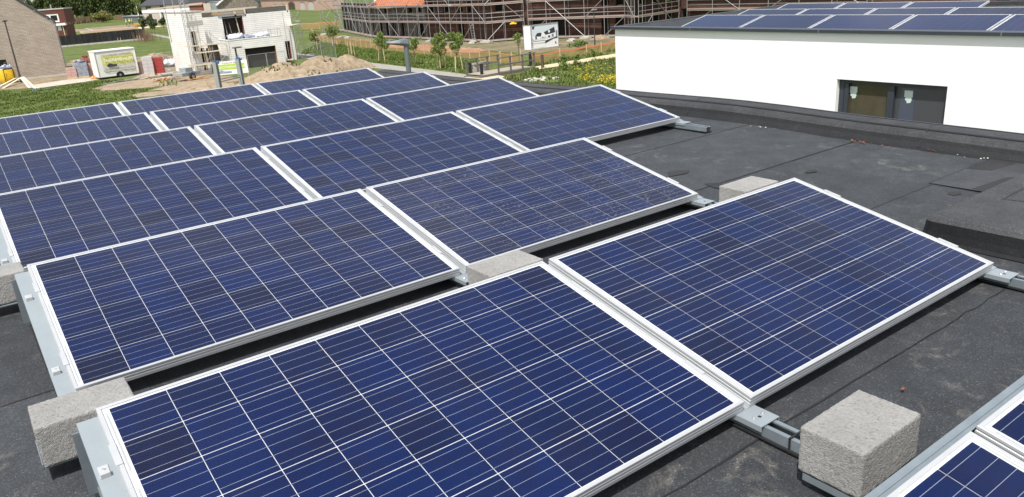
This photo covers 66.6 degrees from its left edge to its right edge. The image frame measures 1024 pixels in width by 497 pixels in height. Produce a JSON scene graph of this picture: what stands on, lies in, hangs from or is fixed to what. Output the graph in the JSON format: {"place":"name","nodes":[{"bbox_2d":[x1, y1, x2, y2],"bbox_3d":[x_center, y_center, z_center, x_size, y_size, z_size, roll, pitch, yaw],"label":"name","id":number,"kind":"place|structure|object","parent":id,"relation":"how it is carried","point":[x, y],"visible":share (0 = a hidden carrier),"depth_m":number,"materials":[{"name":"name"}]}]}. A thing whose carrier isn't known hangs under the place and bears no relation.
{"place":"outdoors","nodes":[
{"label":"outdoors","id":0,"kind":"place"},
{"bbox_2d":[0,75,89,89],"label":"soil","id":1,"kind":"structure","parent":0,"point":[18,84],"depth_m":82.92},
{"bbox_2d":[0,64,15,83],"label":"bag","id":2,"kind":"object","parent":1,"relation":"on","point":[7,73],"visible":0.97,"depth_m":83.08,"materials":[{"name":"yellow plastic"}]},
{"bbox_2d":[73,59,89,77],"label":"brick pallet","id":3,"kind":"object","parent":1,"relation":"on","point":[81,67],"visible":0.98,"depth_m":83.50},
{"bbox_2d":[37,4,75,35],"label":"red house","id":4,"kind":"structure","parent":0,"point":[61,17],"depth_m":183.71,"materials":[{"name":"brick"}]},
{"bbox_2d":[26,78,103,88],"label":"path","id":5,"kind":"structure","parent":0,"point":[61,82],"depth_m":79.62,"materials":[{"name":"concrete"}]},
{"bbox_2d":[0,79,157,117],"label":"grass","id":6,"kind":"structure","parent":0,"point":[52,93],"depth_m":66.48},
{"bbox_2d":[28,377,133,467],"bbox_3d":[-1.381,0.557,2.531,0.293,0.141,0.189,-17,23,-32],"label":"concrete block","id":7,"kind":"object","parent":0,"point":[55,421],"depth_m":2.44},
{"bbox_2d":[129,88,188,96],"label":"sand","id":8,"kind":"structure","parent":0,"point":[154,93],"depth_m":65.05,"materials":[{"name":"sand"}]},
{"bbox_2d":[138,0,220,22],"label":"cream house","id":9,"kind":"structure","parent":0,"point":[156,15],"depth_m":254.96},
{"bbox_2d":[132,53,235,79],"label":"soil","id":10,"kind":"structure","parent":0,"point":[173,70],"depth_m":79.47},
{"bbox_2d":[141,56,154,75],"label":"brick pallet","id":11,"kind":"object","parent":10,"relation":"on","point":[148,65],"visible":0.98,"depth_m":80.19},
{"bbox_2d":[152,57,165,74],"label":"brick pallet","id":12,"kind":"object","parent":10,"relation":"on","point":[159,67],"visible":0.89,"depth_m":80.70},
{"bbox_2d":[178,0,198,75],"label":"lattice mast","id":13,"kind":"object","parent":10,"relation":"on","point":[186,35],"visible":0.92,"depth_m":75.84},
{"bbox_2d":[184,30,231,74],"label":"plank scaffold","id":14,"kind":"object","parent":10,"relation":"on","point":[198,64],"visible":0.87,"depth_m":77.02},
{"bbox_2d":[216,0,258,12],"bbox_3d":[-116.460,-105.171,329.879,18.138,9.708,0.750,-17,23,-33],"label":"barn","id":15,"kind":"structure","parent":0,"point":[225,4],"depth_m":330.29,"materials":[{"name":"white paint"}]},
{"bbox_2d":[261,0,342,10],"bbox_3d":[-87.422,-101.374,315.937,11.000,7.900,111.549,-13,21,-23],"label":"house","id":16,"kind":"structure","parent":0,"point":[314,5],"depth_m":285.02,"materials":[{"name":"brick"}]},
{"bbox_2d":[151,34,465,77],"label":"path","id":17,"kind":"structure","parent":0,"point":[390,67],"depth_m":70.16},
{"bbox_2d":[0,0,655,117],"bbox_3d":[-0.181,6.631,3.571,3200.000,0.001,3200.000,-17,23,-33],"label":"ground","id":18,"kind":"structure","parent":0,"point":[161,46],"depth_m":102.29,"materials":[{"name":"green plant"}]},
{"bbox_2d":[0,0,66,78],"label":"brick house","id":19,"kind":"structure","parent":18,"relation":"on","point":[35,42],"depth_m":85.95,"materials":[{"name":"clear brick"}]},
{"bbox_2d":[59,26,144,46],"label":"windbreak fence","id":20,"kind":"object","parent":18,"relation":"on","point":[83,39],"visible":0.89,"depth_m":151.20,"materials":[{"name":"black fabric"}]},
{"bbox_2d":[90,10,115,21],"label":"round bush","id":21,"kind":"object","parent":18,"relation":"on","point":[102,16],"visible":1,"depth_m":309.99,"materials":[{"name":"green plant"}]},
{"bbox_2d":[80,27,137,39],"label":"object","id":22,"kind":"structure","parent":18,"relation":"on","point":[109,30],"depth_m":162.58,"materials":[{"name":"brown wood"}]},
{"bbox_2d":[101,0,119,16],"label":"forest tree","id":23,"kind":"object","parent":18,"relation":"on","point":[112,4],"visible":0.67,"depth_m":350.18,"materials":[{"name":"green plant"}]},
{"bbox_2d":[88,47,138,79],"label":"site trailer","id":24,"kind":"object","parent":18,"relation":"on","point":[120,62],"visible":1,"depth_m":80.55,"materials":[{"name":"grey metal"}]},
{"bbox_2d":[93,77,245,90],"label":"sand","id":25,"kind":"structure","parent":18,"relation":"on","point":[147,83],"depth_m":71.68,"materials":[{"name":"sand"}]},
{"bbox_2d":[169,67,199,82],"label":"utility trailer","id":26,"kind":"object","parent":25,"relation":"on","point":[189,72],"visible":0.97,"depth_m":73.04,"materials":[{"name":"grey metal"}]},
{"bbox_2d":[176,83,236,93],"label":"sand heap","id":27,"kind":"object","parent":25,"relation":"on","point":[205,86],"visible":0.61,"depth_m":64.44,"materials":[{"name":"sand"}]},
{"bbox_2d":[218,59,248,75],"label":"banner sign","id":28,"kind":"object","parent":25,"relation":"on","point":[227,67],"visible":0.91,"depth_m":68.24,"materials":[{"name":"white"}]},
{"bbox_2d":[212,56,244,87],"bbox_3d":[-14.153,-7.499,39.883,0.253,4.397,2.217,2,20,17],"label":"steel post frame","id":29,"kind":"object","parent":18,"relation":"on","point":[218,79],"visible":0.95,"depth_m":39.22,"materials":[{"name":"grey"}]},
{"bbox_2d":[164,5,296,74],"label":"block house","id":30,"kind":"structure","parent":18,"relation":"on","point":[251,20],"depth_m":81.89,"materials":[{"name":"white brick"}]},
{"bbox_2d":[282,11,305,60],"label":"scaffold tower","id":31,"kind":"structure","parent":18,"relation":"on","point":[292,20],"depth_m":86.11,"materials":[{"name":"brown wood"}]},
{"bbox_2d":[234,54,375,84],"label":"sand heap","id":32,"kind":"object","parent":18,"relation":"on","point":[323,64],"visible":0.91,"depth_m":67.97,"materials":[{"name":"sand"}]},
{"bbox_2d":[332,0,376,37],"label":"scaffolding","id":33,"kind":"object","parent":18,"relation":"on","point":[354,19],"visible":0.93,"depth_m":123.70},
{"bbox_2d":[373,31,389,60],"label":"young tree","id":34,"kind":"object","parent":18,"relation":"on","point":[380,40],"visible":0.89,"depth_m":77.10,"materials":[{"name":"green plant"}]},
{"bbox_2d":[341,2,427,36],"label":"house shell","id":35,"kind":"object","parent":18,"relation":"on","point":[409,16],"visible":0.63,"depth_m":112.02,"materials":[{"name":"brown"}]},
{"bbox_2d":[370,0,424,7],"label":"tiled roof","id":36,"kind":"structure","parent":35,"relation":"on","point":[380,2],"depth_m":108.61,"materials":[{"name":"orange tile"}]},
{"bbox_2d":[299,42,479,73],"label":"grass","id":37,"kind":"structure","parent":18,"relation":"on","point":[328,49],"depth_m":80.70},
{"bbox_2d":[368,0,424,39],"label":"scaffolding","id":38,"kind":"object","parent":18,"relation":"on","point":[389,22],"visible":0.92,"depth_m":107.58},
{"bbox_2d":[311,29,518,64],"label":"barrier net","id":39,"kind":"object","parent":18,"relation":"on","point":[423,45],"visible":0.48,"depth_m":82.22,"materials":[{"name":"brown"}]},
{"bbox_2d":[430,31,446,67],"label":"young tree","id":40,"kind":"object","parent":18,"relation":"on","point":[436,41],"visible":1,"depth_m":67.23,"materials":[{"name":"green plant"}]},
{"bbox_2d":[446,31,463,70],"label":"young tree","id":41,"kind":"object","parent":18,"relation":"on","point":[457,38],"visible":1,"depth_m":64.90,"materials":[{"name":"green plant"}]},
{"bbox_2d":[416,0,523,41],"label":"scaffolding","id":42,"kind":"object","parent":18,"relation":"on","point":[461,22],"visible":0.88,"depth_m":92.49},
{"bbox_2d":[464,52,537,77],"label":"footbridge","id":43,"kind":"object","parent":18,"relation":"on","point":[511,69],"visible":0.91,"depth_m":61.80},
{"bbox_2d":[0,69,1023,496],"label":"roof","id":44,"kind":"structure","parent":18,"relation":"on","point":[954,359],"depth_m":3.46,"materials":[{"name":"rubber"}]},
{"bbox_2d":[0,301,102,496],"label":"mounting rail","id":45,"kind":"object","parent":44,"relation":"on","point":[99,494],"visible":0.03,"depth_m":2.74,"materials":[{"name":"metal"}]},
{"bbox_2d":[0,228,13,264],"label":"panel bracket","id":46,"kind":"object","parent":45,"relation":"on","point":[6,253],"visible":0.3,"depth_m":4.23,"materials":[{"name":"metal"}]},
{"bbox_2d":[0,147,312,271],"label":"solar panel","id":47,"kind":"object","parent":46,"relation":"on","point":[48,222],"visible":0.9,"depth_m":4.77,"materials":[{"name":"glass"}]},
{"bbox_2d":[0,262,25,304],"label":"concrete block","id":48,"kind":"object","parent":45,"relation":"on","point":[7,276],"depth_m":3.69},
{"bbox_2d":[11,271,74,396],"bbox_3d":[-1.856,0.340,3.141,0.141,0.240,1.114,-17,23,-33],"label":"panel bracket","id":49,"kind":"object","parent":45,"relation":"on","point":[26,288],"visible":0.49,"depth_m":3.15,"materials":[{"name":"metal"}]},
{"bbox_2d":[27,189,459,391],"bbox_3d":[-1.213,0.100,3.607,1.650,0.040,1.021,-17,35,-33],"label":"solar panel","id":50,"kind":"object","parent":49,"relation":"on","point":[133,309],"visible":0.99,"depth_m":3.48,"materials":[{"name":"glass"}]},
{"bbox_2d":[72,416,129,496],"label":"panel bracket","id":51,"kind":"object","parent":45,"relation":"on","point":[99,457],"visible":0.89,"depth_m":2.16,"materials":[{"name":"metal"}]},
{"bbox_2d":[386,38,410,71],"bbox_3d":[-3.904,-4.872,28.663,0.820,5.513,0.480,-4,19,1],"label":"vent pipe","id":52,"kind":"object","parent":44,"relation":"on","point":[404,42],"visible":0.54,"depth_m":27.75,"materials":[{"name":"grey"}]},
{"bbox_2d":[446,278,892,496],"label":"mounting rail","id":53,"kind":"object","parent":44,"relation":"on","point":[782,435],"visible":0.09,"depth_m":2.36,"materials":[{"name":"metal"}]},
{"bbox_2d":[375,200,467,285],"bbox_3d":[-0.518,-0.076,4.051,0.141,0.239,1.114,-17,23,-33],"label":"panel bracket","id":54,"kind":"object","parent":53,"relation":"on","point":[462,278],"visible":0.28,"depth_m":3.71,"materials":[{"name":"metal"}]},
{"bbox_2d":[570,280,779,431],"bbox_3d":[0.459,0.311,2.800,0.141,0.239,1.114,-17,23,-33],"label":"panel bracket","id":55,"kind":"object","parent":53,"relation":"on","point":[755,417],"visible":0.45,"depth_m":2.44,"materials":[{"name":"metal"}]},
{"bbox_2d":[96,261,743,496],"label":"solar panel","id":56,"kind":"object","parent":55,"relation":"on","point":[541,379],"visible":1,"depth_m":2.33,"materials":[{"name":"glass"}]},
{"bbox_2d":[798,390,920,496],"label":"concrete block","id":57,"kind":"object","parent":53,"relation":"on","point":[858,443],"depth_m":2.10,"materials":[{"name":"concrete"}]},
{"bbox_2d":[662,123,711,132],"bbox_3d":[-0.225,-1.686,8.976,0.080,0.119,6.310,-17,23,-33],"label":"mounting rail","id":58,"kind":"object","parent":44,"relation":"on","point":[696,127],"visible":0.07,"depth_m":6.65,"materials":[{"name":"metal"}]},
{"bbox_2d":[613,89,690,125],"bbox_3d":[1.176,-1.305,7.107,0.141,0.240,1.114,-17,23,-33],"label":"panel bracket","id":59,"kind":"object","parent":58,"relation":"attached to","point":[682,122],"visible":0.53,"depth_m":6.75,"materials":[{"name":"metal"}]},
{"bbox_2d":[456,84,679,150],"bbox_3d":[0.491,-1.132,6.670,1.650,0.040,1.021,-17,35,-33],"label":"solar panel","id":60,"kind":"object","parent":59,"relation":"on","point":[596,112],"visible":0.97,"depth_m":6.60,"materials":[{"name":"glass"}]},
{"bbox_2d":[681,202,1023,291],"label":"mounting rail","id":61,"kind":"object","parent":44,"relation":"on","point":[1016,283],"visible":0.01,"depth_m":3.34,"materials":[{"name":"metal"}]},
{"bbox_2d":[602,146,714,206],"bbox_3d":[0.821,-0.492,4.960,0.141,0.240,1.114,-17,23,-33],"label":"panel bracket","id":62,"kind":"object","parent":61,"relation":"on","point":[701,201],"visible":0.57,"depth_m":4.61,"materials":[{"name":"metal"}]},
{"bbox_2d":[366,137,697,272],"bbox_3d":[0.136,-0.319,4.524,1.650,0.040,1.021,-17,35,-33],"label":"solar panel","id":63,"kind":"object","parent":62,"relation":"on","point":[462,217],"visible":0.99,"depth_m":4.42,"materials":[{"name":"glass"}]},
{"bbox_2d":[823,189,1018,282],"bbox_3d":[1.797,-0.105,3.709,0.141,0.240,1.114,-17,23,-33],"label":"panel bracket","id":64,"kind":"object","parent":61,"relation":"on","point":[996,273],"visible":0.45,"depth_m":3.35,"materials":[{"name":"metal"}]},
{"bbox_2d":[548,178,993,406],"bbox_3d":[1.113,0.068,3.273,1.650,0.040,1.021,-17,35,-33],"label":"solar panel","id":65,"kind":"object","parent":64,"relation":"on","point":[749,299],"visible":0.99,"depth_m":3.13,"materials":[{"name":"glass"}]},
{"bbox_2d":[424,0,641,39],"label":"house shell","id":66,"kind":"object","parent":18,"relation":"on","point":[538,8],"visible":0.66,"depth_m":92.26,"materials":[{"name":"brown brick"}]},
{"bbox_2d":[523,22,558,49],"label":"billboard","id":67,"kind":"object","parent":18,"relation":"on","point":[539,36],"visible":0.99,"depth_m":79.72,"materials":[{"name":"white"}]},
{"bbox_2d":[498,56,615,88],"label":"grass","id":68,"kind":"structure","parent":18,"relation":"on","point":[567,77],"depth_m":58.49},
{"bbox_2d":[532,41,614,61],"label":"barrier net","id":69,"kind":"object","parent":18,"relation":"on","point":[586,46],"visible":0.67,"depth_m":69.48,"materials":[{"name":"orange"}]},
{"bbox_2d":[527,0,642,37],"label":"scaffolding","id":70,"kind":"object","parent":18,"relation":"on","point":[584,17],"visible":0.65,"depth_m":87.90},
{"bbox_2d":[631,0,678,23],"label":"scaffolding","id":71,"kind":"object","parent":18,"relation":"on","point":[657,13],"visible":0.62,"depth_m":84.86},
{"bbox_2d":[687,0,872,13],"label":"scaffolding","id":72,"kind":"object","parent":18,"relation":"on","point":[712,9],"visible":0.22,"depth_m":83.88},
{"bbox_2d":[632,0,1012,23],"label":"house shell","id":73,"kind":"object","parent":18,"relation":"on","point":[683,6],"visible":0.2,"depth_m":85.67,"materials":[{"name":"brown brick"}]},
{"bbox_2d":[370,44,484,52],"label":"soil","id":74,"kind":"structure","parent":0,"point":[464,50],"depth_m":86.39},
{"bbox_2d":[318,34,614,54],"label":"soil","id":75,"kind":"structure","parent":0,"point":[508,46],"depth_m":84.81,"materials":[{"name":"brown soil"}]},
{"bbox_2d":[467,250,542,284],"bbox_3d":[-0.026,0.126,3.478,0.292,0.141,0.188,-18,23,-33],"label":"concrete block","id":76,"kind":"object","parent":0,"point":[496,266],"depth_m":3.43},
{"bbox_2d":[527,48,614,66],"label":"grass","id":77,"kind":"structure","parent":0,"point":[589,55],"depth_m":68.06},
{"bbox_2d":[535,54,615,68],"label":"path","id":78,"kind":"structure","parent":0,"point":[582,60],"depth_m":66.61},
{"bbox_2d":[719,176,777,201],"bbox_3d":[1.339,-0.302,4.417,0.292,0.141,0.188,-17,23,-33],"label":"concrete block","id":79,"kind":"object","parent":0,"point":[730,190],"depth_m":4.37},
{"bbox_2d":[610,0,1023,132],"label":"white building","id":80,"kind":"structure","parent":0,"point":[970,78],"depth_m":14.70,"materials":[{"name":"paint"}]},
{"bbox_2d":[681,15,763,26],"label":"solar panel","id":81,"kind":"object","parent":80,"relation":"on","point":[722,20],"visible":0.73,"depth_m":17.68,"materials":[{"name":"glass"}]},
{"bbox_2d":[738,9,806,14],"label":"solar panel","id":82,"kind":"object","parent":80,"relation":"on","point":[772,11],"visible":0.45,"depth_m":18.71,"materials":[{"name":"glass"}]},
{"bbox_2d":[742,15,832,27],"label":"solar panel","id":83,"kind":"object","parent":80,"relation":"on","point":[787,21],"visible":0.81,"depth_m":16.36,"materials":[{"name":"glass"}]},
{"bbox_2d":[777,3,844,8],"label":"solar panel","id":84,"kind":"object","parent":80,"relation":"on","point":[810,5],"visible":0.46,"depth_m":19.85,"materials":[{"name":"glass"}]},
{"bbox_2d":[797,8,875,14],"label":"solar panel","id":85,"kind":"object","parent":80,"relation":"on","point":[847,11],"visible":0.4,"depth_m":17.38,"materials":[{"name":"glass"}]},
{"bbox_2d":[811,14,914,28],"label":"solar panel","id":86,"kind":"object","parent":80,"relation":"on","point":[886,21],"visible":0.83,"depth_m":15.05,"materials":[{"name":"glass"}]},
{"bbox_2d":[837,2,911,8],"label":"solar panel","id":87,"kind":"object","parent":80,"relation":"on","point":[876,5],"visible":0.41,"depth_m":18.53,"materials":[{"name":"glass"}]},
{"bbox_2d":[838,79,947,123],"bbox_3d":[6.866,-2.359,14.229,0.170,1.345,2.040,-17,23,-33],"label":"window","id":88,"kind":"structure","parent":80,"relation":"in","point":[913,102],"depth_m":14.09,"materials":[{"name":"glass"}]},
{"bbox_2d":[866,7,955,14],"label":"solar panel","id":89,"kind":"object","parent":80,"relation":"on","point":[915,11],"visible":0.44,"depth_m":16.11,"materials":[{"name":"glass"}]},
{"bbox_2d":[903,1,989,7],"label":"solar panel","id":90,"kind":"object","parent":80,"relation":"on","point":[935,4],"visible":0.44,"depth_m":17.27,"materials":[{"name":"glass"}]},
{"bbox_2d":[892,14,1011,29],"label":"solar panel","id":91,"kind":"object","parent":80,"relation":"on","point":[954,21],"visible":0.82,"depth_m":13.78,"materials":[{"name":"glass"}]},
{"bbox_2d":[948,7,1023,15],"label":"solar panel","id":92,"kind":"object","parent":80,"relation":"on","point":[990,10],"visible":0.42,"depth_m":14.97,"materials":[{"name":"glass"}]},
{"bbox_2d":[991,14,1023,30],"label":"solar panel","id":93,"kind":"object","parent":80,"relation":"on","point":[1014,22],"visible":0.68,"depth_m":12.98,"materials":[{"name":"glass"}]},
{"bbox_3d":[1.417,0.692,1.493,0.141,0.239,1.114,-17,23,-33],"label":"panel bracket","id":94,"kind":"object","parent":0,"visible":0},
{"bbox_2d":[887,431,1023,496],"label":"solar panel","id":95,"kind":"object","parent":94,"relation":"on","point":[970,464],"visible":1,"depth_m":1.71,"materials":[{"name":"glass"}]},
{"bbox_2d":[864,375,1023,496],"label":"wind plate","id":96,"kind":"object","parent":95,"relation":"attached to","point":[901,476],"visible":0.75,"depth_m":1.81,"materials":[{"name":"metal"}]},
{"bbox_2d":[974,389,1023,461],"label":"solar panel","id":97,"kind":"object","parent":94,"relation":"on","point":[1002,427],"visible":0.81,"depth_m":1.86,"materials":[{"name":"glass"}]},
{"bbox_3d":[-0.163,-0.889,6.197,0.141,0.239,1.114,-17,23,-33],"label":"panel bracket","id":98,"kind":"object","parent":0,"visible":0},
{"bbox_2d":[260,111,522,198],"bbox_3d":[-0.858,-0.713,5.754,1.650,0.040,1.021,-17,35,-33],"label":"solar panel","id":99,"kind":"object","parent":98,"relation":"on","point":[325,165],"visible":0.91,"depth_m":5.69,"materials":[{"name":"glass"}]},
{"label":"panel bracket","id":100,"kind":"object","parent":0,"visible":0},
{"bbox_2d":[0,126,216,192],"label":"solar panel","id":101,"kind":"object","parent":100,"relation":"on","point":[30,169],"visible":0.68,"depth_m":6.17,"materials":[{"name":"glass"}]},
{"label":"panel bracket","id":102,"kind":"object","parent":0,"visible":0},
{"bbox_2d":[194,99,397,153],"bbox_3d":[-1.845,-1.059,6.994,1.650,0.040,1.021,-17,35,-33],"label":"solar panel","id":103,"kind":"object","parent":102,"relation":"on","point":[256,131],"visible":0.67,"depth_m":7.04,"materials":[{"name":"glass"}]},
{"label":"panel bracket","id":104,"kind":"object","parent":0,"visible":0},
{"bbox_2d":[366,77,538,120],"bbox_3d":[-0.496,-1.478,7.910,1.650,0.040,1.021,-17,35,-33],"label":"solar panel","id":105,"kind":"object","parent":104,"relation":"on","point":[400,106],"visible":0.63,"depth_m":7.96,"materials":[{"name":"glass"}]},
{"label":"panel bracket","id":106,"kind":"object","parent":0,"visible":0},
{"bbox_2d":[0,112,161,155],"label":"solar panel","id":107,"kind":"object","parent":106,"relation":"on","point":[33,139],"visible":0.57,"depth_m":7.53,"materials":[{"name":"glass"}]},
{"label":"panel bracket","id":108,"kind":"object","parent":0,"visible":0},
{"bbox_2d":[150,90,320,129],"bbox_3d":[-2.823,-1.404,8.258,1.650,0.040,1.021,-17,35,-33],"label":"solar panel","id":109,"kind":"object","parent":108,"relation":"on","point":[191,116],"visible":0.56,"depth_m":8.35,"materials":[{"name":"glass"}]},
{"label":"panel bracket","id":110,"kind":"object","parent":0,"visible":0},
{"bbox_2d":[302,72,449,104],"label":"solar panel","id":111,"kind":"object","parent":110,"relation":"on","point":[342,92],"visible":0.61,"depth_m":9.27,"materials":[{"name":"glass"}]},
{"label":"panel bracket","id":112,"kind":"object","parent":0,"visible":0},
{"bbox_2d":[0,102,124,132],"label":"solar panel","id":113,"kind":"object","parent":112,"relation":"on","point":[50,118],"visible":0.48,"depth_m":8.83,"materials":[{"name":"glass"}]},
{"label":"panel bracket","id":114,"kind":"object","parent":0,"visible":0},
{"bbox_2d":[118,83,266,114],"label":"solar panel","id":115,"kind":"object","parent":114,"relation":"on","point":[142,105],"visible":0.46,"depth_m":9.61,"materials":[{"name":"glass"}]},
{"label":"panel bracket","id":116,"kind":"object","parent":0,"visible":0},
{"bbox_2d":[255,68,383,93],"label":"solar panel","id":117,"kind":"object","parent":116,"relation":"on","point":[303,82],"visible":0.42,"depth_m":10.53,"materials":[{"name":"glass"}]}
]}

